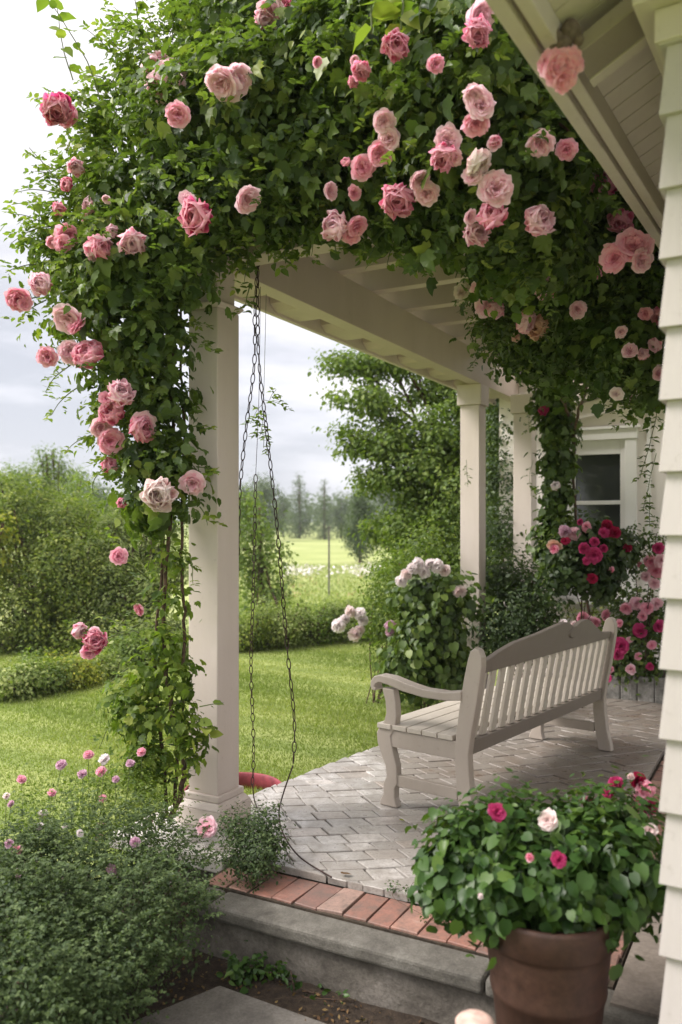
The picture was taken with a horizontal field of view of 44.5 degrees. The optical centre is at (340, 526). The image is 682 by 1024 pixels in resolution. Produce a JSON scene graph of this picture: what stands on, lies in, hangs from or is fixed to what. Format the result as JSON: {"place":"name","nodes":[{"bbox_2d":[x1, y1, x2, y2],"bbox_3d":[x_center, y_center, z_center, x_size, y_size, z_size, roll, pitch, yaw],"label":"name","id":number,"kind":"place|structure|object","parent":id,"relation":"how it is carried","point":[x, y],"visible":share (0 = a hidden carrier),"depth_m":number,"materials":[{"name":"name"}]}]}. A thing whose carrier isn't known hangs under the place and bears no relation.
{"place":"outdoors","nodes":[
{"label":"outdoors","id":0,"kind":"place"},
{"bbox_2d":[133,986,325,1023],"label":"path","id":1,"kind":"structure","parent":0,"point":[219,1005],"depth_m":2.99,"materials":[{"name":"grey concrete"}]},
{"bbox_2d":[0,523,498,878],"bbox_3d":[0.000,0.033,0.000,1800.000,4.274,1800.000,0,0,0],"label":"ground","id":2,"kind":"structure","parent":0,"point":[309,550],"depth_m":6.98,"materials":[{"name":"green plant"}]},
{"bbox_2d":[0,510,30,604],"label":"golden shrub","id":3,"kind":"object","parent":2,"relation":"on","point":[2,530],"visible":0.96,"depth_m":10.68,"materials":[{"name":"green plant"}]},
{"bbox_2d":[0,655,62,702],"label":"border shrub","id":4,"kind":"object","parent":2,"relation":"on","point":[9,683],"visible":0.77,"depth_m":7.65,"materials":[{"name":"green plant"}]},
{"bbox_2d":[0,641,82,698],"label":"border shrub","id":5,"kind":"object","parent":2,"relation":"on","point":[59,675],"visible":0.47,"depth_m":7.91,"materials":[{"name":"green plant"}]},
{"bbox_2d":[0,441,137,591],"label":"rounded shrub","id":6,"kind":"object","parent":2,"relation":"on","point":[69,479],"visible":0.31,"depth_m":19.68,"materials":[{"name":"green plant"}]},
{"bbox_2d":[35,647,108,692],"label":"border shrub","id":7,"kind":"object","parent":2,"relation":"on","point":[89,670],"visible":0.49,"depth_m":8.19,"materials":[{"name":"green plant"}]},
{"bbox_2d":[0,462,147,658],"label":"rounded shrub","id":8,"kind":"object","parent":2,"relation":"on","point":[41,624],"visible":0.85,"depth_m":10.84,"materials":[{"name":"green plant"}]},
{"bbox_2d":[71,474,115,546],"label":"tree","id":9,"kind":"object","parent":2,"relation":"on","point":[102,494],"visible":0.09,"depth_m":59.05,"materials":[{"name":"green plant"}]},
{"bbox_2d":[59,649,131,681],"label":"border shrub","id":10,"kind":"object","parent":2,"relation":"on","point":[107,660],"visible":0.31,"depth_m":8.73,"materials":[{"name":"green plant"}]},
{"bbox_2d":[76,500,188,655],"bbox_3d":[-2.756,0.723,11.071,1.884,2.493,2.352,0,0,0],"label":"rounded shrub","id":11,"kind":"object","parent":2,"relation":"on","point":[120,532],"visible":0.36,"depth_m":10.85,"materials":[{"name":"green plant"}]},
{"bbox_2d":[96,622,178,667],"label":"border shrub","id":12,"kind":"object","parent":2,"relation":"on","point":[125,648],"visible":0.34,"depth_m":9.62,"materials":[{"name":"green plant"}]},
{"bbox_2d":[148,624,188,661],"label":"border shrub","id":13,"kind":"object","parent":2,"relation":"on","point":[186,652],"visible":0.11,"depth_m":9.99,"materials":[{"name":"green plant"}]},
{"bbox_2d":[109,805,290,883],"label":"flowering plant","id":14,"kind":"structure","parent":2,"relation":"on","point":[209,869],"depth_m":3.93,"materials":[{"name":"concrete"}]},
{"bbox_2d":[0,858,439,1023],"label":"soil bed","id":15,"kind":"object","parent":2,"relation":"on","point":[283,996],"visible":0.1,"depth_m":3.13,"materials":[{"name":"brown soil"}]},
{"bbox_2d":[0,741,198,877],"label":"meadow flowers","id":16,"kind":"object","parent":15,"relation":"on","point":[100,771],"visible":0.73,"depth_m":3.72,"materials":[{"name":"green plant"}]},
{"bbox_2d":[0,790,235,1023],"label":"foreground bush","id":17,"kind":"object","parent":15,"relation":"on","point":[64,968],"visible":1,"depth_m":2.83,"materials":[{"name":"green plant"}]},
{"bbox_2d":[142,955,420,1023],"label":"leaf litter","id":18,"kind":"object","parent":15,"relation":"on","point":[293,994],"visible":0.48,"depth_m":3.12,"materials":[{"name":"brown plant"}]},
{"bbox_2d":[216,940,349,1004],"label":"weeds","id":19,"kind":"object","parent":15,"relation":"on","point":[236,971],"visible":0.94,"depth_m":3.21,"materials":[{"name":"green plant"}]},
{"bbox_2d":[113,871,658,1023],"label":"retaining wall","id":20,"kind":"structure","parent":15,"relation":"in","point":[407,975],"depth_m":3.11,"materials":[{"name":"concrete"}]},
{"bbox_2d":[455,1009,493,1023],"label":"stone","id":21,"kind":"object","parent":15,"relation":"on","point":[472,1016],"visible":1,"depth_m":1.89,"materials":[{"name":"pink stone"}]},
{"bbox_2d":[484,918,617,1023],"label":"terracotta pot","id":22,"kind":"object","parent":15,"relation":"on","point":[540,977],"visible":0.56,"depth_m":2.29,"materials":[{"name":"ceramic"}]},
{"bbox_2d":[405,755,666,980],"bbox_3d":[0.624,1.002,2.532,0.862,0.501,0.703,0,0,0],"label":"potted shrub","id":23,"kind":"object","parent":22,"relation":"in","point":[510,863],"visible":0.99,"depth_m":2.39,"materials":[{"name":"green plant"}]},
{"bbox_2d":[183,772,281,797],"bbox_3d":[-0.620,1.599,4.953,0.616,0.188,0.351,0,0,0],"label":"garden edging","id":24,"kind":"object","parent":2,"relation":"on","point":[262,781],"visible":0.23,"depth_m":5.08,"materials":[{"name":"red brick"}]},
{"bbox_2d":[239,483,253,539],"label":"tree","id":25,"kind":"object","parent":2,"relation":"on","point":[242,489],"visible":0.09,"depth_m":83.70,"materials":[{"name":"green plant"}]},
{"bbox_2d":[241,472,287,537],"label":"tree","id":26,"kind":"object","parent":2,"relation":"on","point":[268,493],"visible":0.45,"depth_m":79.46,"materials":[{"name":"green plant"}]},
{"bbox_2d":[239,604,297,653],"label":"border shrub","id":27,"kind":"object","parent":2,"relation":"on","point":[260,626],"visible":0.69,"depth_m":10.73,"materials":[{"name":"green plant"}]},
{"bbox_2d":[239,482,302,619],"bbox_3d":[-1.568,0.670,14.889,1.838,2.964,1.835,0,0,0],"label":"young tree","id":28,"kind":"object","parent":2,"relation":"on","point":[263,579],"visible":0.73,"depth_m":14.85,"materials":[{"name":"green plant"}]},
{"bbox_2d":[55,486,495,531],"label":"distant wood","id":29,"kind":"object","parent":2,"relation":"on","point":[314,506],"visible":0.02,"depth_m":137.89,"materials":[{"name":"plant"}]},
{"bbox_2d":[239,595,321,650],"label":"border shrub","id":30,"kind":"object","parent":2,"relation":"on","point":[296,624],"visible":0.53,"depth_m":10.94,"materials":[{"name":"green plant"}]},
{"bbox_2d":[274,495,295,536],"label":"tree","id":31,"kind":"object","parent":2,"relation":"on","point":[283,504],"visible":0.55,"depth_m":94.62,"materials":[{"name":"green plant"}]},
{"bbox_2d":[279,473,313,538],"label":"tree","id":32,"kind":"object","parent":2,"relation":"on","point":[298,532],"visible":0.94,"depth_m":89.79,"materials":[{"name":"green plant"}]},
{"bbox_2d":[240,573,363,596],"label":"wild flowers","id":33,"kind":"object","parent":2,"relation":"on","point":[316,583],"visible":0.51,"depth_m":25.65,"materials":[{"name":"white plant"}]},
{"bbox_2d":[276,599,350,645],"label":"border shrub","id":34,"kind":"object","parent":2,"relation":"on","point":[323,620],"visible":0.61,"depth_m":11.25,"materials":[{"name":"green plant"}]},
{"bbox_2d":[309,478,337,539],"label":"tree","id":35,"kind":"object","parent":2,"relation":"on","point":[325,518],"visible":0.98,"depth_m":84.75,"materials":[{"name":"green plant"}]},
{"bbox_2d":[282,561,374,576],"bbox_3d":[-0.026,1.745,34.050,5.130,0.573,5.888,0,0,0],"label":"flower drift","id":36,"kind":"object","parent":2,"relation":"on","point":[311,567],"visible":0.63,"depth_m":33.30,"materials":[{"name":"white plant"}]},
{"bbox_2d":[327,526,330,594],"bbox_3d":[-0.346,1.037,24.000,0.100,2.090,0.060,0,0,0],"label":"field post","id":37,"kind":"object","parent":2,"relation":"on","point":[328,527],"visible":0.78,"depth_m":23.98,"materials":[{"name":"grey wood"}]},
{"bbox_2d":[325,492,353,537],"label":"tree","id":38,"kind":"object","parent":2,"relation":"on","point":[337,512],"visible":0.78,"depth_m":89.37,"materials":[{"name":"green plant"}]},
{"bbox_2d":[311,594,385,641],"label":"border shrub","id":39,"kind":"object","parent":2,"relation":"on","point":[349,625],"visible":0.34,"depth_m":11.53,"materials":[{"name":"green plant"}]},
{"bbox_2d":[337,492,380,562],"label":"tree","id":40,"kind":"object","parent":2,"relation":"on","point":[360,509],"visible":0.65,"depth_m":41.69,"materials":[{"name":"green plant"}]},
{"bbox_2d":[339,464,379,547],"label":"tree","id":41,"kind":"object","parent":2,"relation":"on","point":[354,511],"visible":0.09,"depth_m":61.92,"materials":[{"name":"green plant"}]},
{"bbox_2d":[352,599,397,635],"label":"border shrub","id":42,"kind":"object","parent":2,"relation":"on","point":[384,619],"visible":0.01,"depth_m":11.81,"materials":[{"name":"green plant"}]},
{"bbox_2d":[369,489,397,551],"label":"tree","id":43,"kind":"object","parent":2,"relation":"on","point":[381,502],"visible":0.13,"depth_m":54.74,"materials":[{"name":"green plant"}]},
{"bbox_2d":[331,516,458,713],"bbox_3d":[0.497,0.813,7.474,1.166,1.818,1.171,0,0,0],"label":"flowering shrub","id":44,"kind":"object","parent":2,"relation":"on","point":[360,615],"visible":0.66,"depth_m":7.49,"materials":[{"name":"green plant"}]},
{"bbox_2d":[307,344,498,585],"bbox_3d":[1.607,-0.645,11.430,4.102,4.561,1.885,0,0,-12],"label":"deciduous tree","id":45,"kind":"object","parent":2,"relation":"on","point":[428,454],"visible":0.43,"depth_m":11.04,"materials":[{"name":"green plant"}]},
{"bbox_2d":[366,426,498,636],"bbox_3d":[1.381,0.145,10.348,2.268,2.894,1.920,0,0,0],"label":"backing shrub","id":46,"kind":"object","parent":2,"relation":"on","point":[446,536],"visible":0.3,"depth_m":10.41,"materials":[{"name":"green plant"}]},
{"bbox_2d":[371,549,494,708],"bbox_3d":[0.749,0.896,6.758,1.017,1.430,0.846,0,0,0],"label":"hydrangea shrub","id":47,"kind":"object","parent":2,"relation":"on","point":[433,603],"visible":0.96,"depth_m":6.52,"materials":[{"name":"green plant"}]},
{"bbox_2d":[456,398,572,676],"bbox_3d":[1.615,-0.025,8.446,1.109,3.460,2.403,0,0,0],"label":"evergreen shrub","id":48,"kind":"object","parent":2,"relation":"on","point":[515,618],"visible":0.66,"depth_m":7.80,"materials":[{"name":"green plant"}]},
{"bbox_2d":[499,372,666,681],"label":"cottage wing","id":49,"kind":"structure","parent":2,"relation":"on","point":[609,463],"depth_m":8.26,"materials":[{"name":"white wood"}]},
{"bbox_2d":[552,424,640,610],"bbox_3d":[2.546,-0.080,8.294,0.860,1.820,0.152,0,0,28],"label":"window","id":50,"kind":"structure","parent":49,"relation":"in","point":[608,464],"depth_m":8.28,"materials":[{"name":"white paint"}]},
{"bbox_2d":[485,0,681,1023],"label":"house","id":51,"kind":"structure","parent":2,"relation":"on","point":[619,103],"depth_m":2.00,"materials":[{"name":"paint"}]},
{"bbox_2d":[537,18,584,94],"bbox_3d":[0.558,-1.196,2.110,0.126,0.200,0.092,0,0,0],"label":"rose bloom","id":52,"kind":"object","parent":51,"relation":"hanging from","point":[560,65],"visible":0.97,"depth_m":2.09,"materials":[{"name":"pink plant"}]},
{"bbox_2d":[239,563,388,625],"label":"meadow grass","id":53,"kind":"structure","parent":0,"point":[322,585],"depth_m":26.92,"materials":[{"name":"green plant"}]},
{"bbox_2d":[0,0,664,521],"label":"sky","id":54,"kind":"structure","parent":0,"point":[28,46],"materials":[{"name":"white"}]},
{"bbox_2d":[203,751,666,989],"bbox_3d":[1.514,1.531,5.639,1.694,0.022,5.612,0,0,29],"label":"brick border","id":55,"kind":"object","parent":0,"point":[389,914],"visible":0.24,"depth_m":3.38,"materials":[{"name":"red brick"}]},
{"bbox_2d":[196,789,295,893],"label":"cushion shrub","id":56,"kind":"object","parent":55,"relation":"on","point":[251,850],"visible":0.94,"depth_m":3.61,"materials":[{"name":"green plant"}]},
{"bbox_2d":[165,673,666,903],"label":"patio","id":57,"kind":"structure","parent":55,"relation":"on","point":[340,816],"depth_m":4.78,"materials":[{"name":"grey stone"}]},
{"bbox_2d":[144,89,662,829],"bbox_3d":[1.489,-0.265,5.971,2.820,3.530,5.420,0,0,28],"label":"pergola","id":58,"kind":"object","parent":57,"relation":"on","point":[380,311],"visible":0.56,"depth_m":5.03,"materials":[{"name":"beige paint"}]},
{"bbox_2d":[239,265,259,553],"bbox_3d":[-0.492,-0.571,4.345,0.179,1.851,0.037,0,0,31],"label":"hanging chain","id":59,"kind":"object","parent":58,"relation":"hanging from","point":[254,364],"visible":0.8,"depth_m":4.33,"materials":[{"name":"black metal"}]},
{"bbox_2d":[249,287,260,807],"bbox_3d":[-0.456,0.103,4.486,0.052,2.798,0.084,0,0,-39],"label":"hanging chain","id":60,"kind":"object","parent":58,"relation":"hanging from","point":[253,612],"visible":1,"depth_m":4.50,"materials":[{"name":"black metal"}]},
{"bbox_2d":[240,314,293,454],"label":"vine shoot","id":61,"kind":"object","parent":58,"relation":"hanging from","point":[274,396],"visible":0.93,"depth_m":4.70,"materials":[{"name":"green plant"}]},
{"bbox_2d":[256,265,331,877],"bbox_3d":[-0.226,-0.022,3.925,0.120,3.028,0.862,0,0,-23],"label":"hanging chain","id":62,"kind":"object","parent":58,"relation":"hanging from","point":[294,741],"visible":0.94,"depth_m":4.16,"materials":[{"name":"black metal"}]},
{"bbox_2d":[0,0,622,819],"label":"climbing rose","id":63,"kind":"object","parent":58,"relation":"attached to","point":[428,136],"visible":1,"depth_m":3.62,"materials":[{"name":"green plant"}]},
{"bbox_2d":[384,880,433,925],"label":"joint weeds","id":64,"kind":"object","parent":57,"relation":"on","point":[394,890],"visible":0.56,"depth_m":3.41,"materials":[{"name":"green plant"}]},
{"bbox_2d":[371,617,616,811],"bbox_3d":[1.008,1.027,5.037,0.683,0.938,1.874,0,0,38],"label":"garden bench","id":65,"kind":"object","parent":57,"relation":"on","point":[453,723],"visible":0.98,"depth_m":4.50,"materials":[{"name":"paint"}]},
{"bbox_2d":[534,505,655,707],"bbox_3d":[2.077,0.687,6.829,0.990,1.727,0.694,0,0,0],"label":"standard rose","id":66,"kind":"object","parent":57,"relation":"on","point":[597,560],"visible":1,"depth_m":6.70,"materials":[{"name":"green plant"}]},
{"bbox_2d":[589,663,666,703],"bbox_3d":[2.899,1.405,7.521,1.120,0.231,0.950,0,0,28],"label":"stone planter","id":67,"kind":"object","parent":57,"relation":"on","point":[654,693],"visible":0.4,"depth_m":7.18,"materials":[{"name":"stone"}]},
{"bbox_2d":[449,166,665,615],"bbox_3d":[1.525,-0.503,5.588,1.517,3.669,4.868,0,0,10],"label":"climbing rose","id":68,"kind":"object","parent":67,"relation":"in","point":[603,342],"visible":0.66,"depth_m":4.16,"materials":[{"name":"green plant"}]},
{"bbox_2d":[553,602,626,676],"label":"rose bush","id":69,"kind":"object","parent":67,"relation":"in","point":[596,621],"visible":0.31,"depth_m":7.39,"materials":[{"name":"green plant"}]},
{"bbox_2d":[586,579,666,694],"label":"rose bush","id":70,"kind":"object","parent":67,"relation":"in","point":[629,641],"visible":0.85,"depth_m":7.15,"materials":[{"name":"pink plant"}]},
{"bbox_2d":[622,518,666,676],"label":"trailing rose","id":71,"kind":"object","parent":67,"relation":"in","point":[654,566],"visible":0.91,"depth_m":6.84,"materials":[{"name":"pink plant"}]},
{"bbox_2d":[610,911,666,1018],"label":"walkway","id":72,"kind":"structure","parent":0,"point":[639,988],"depth_m":2.82,"materials":[{"name":"concrete"}]}
]}

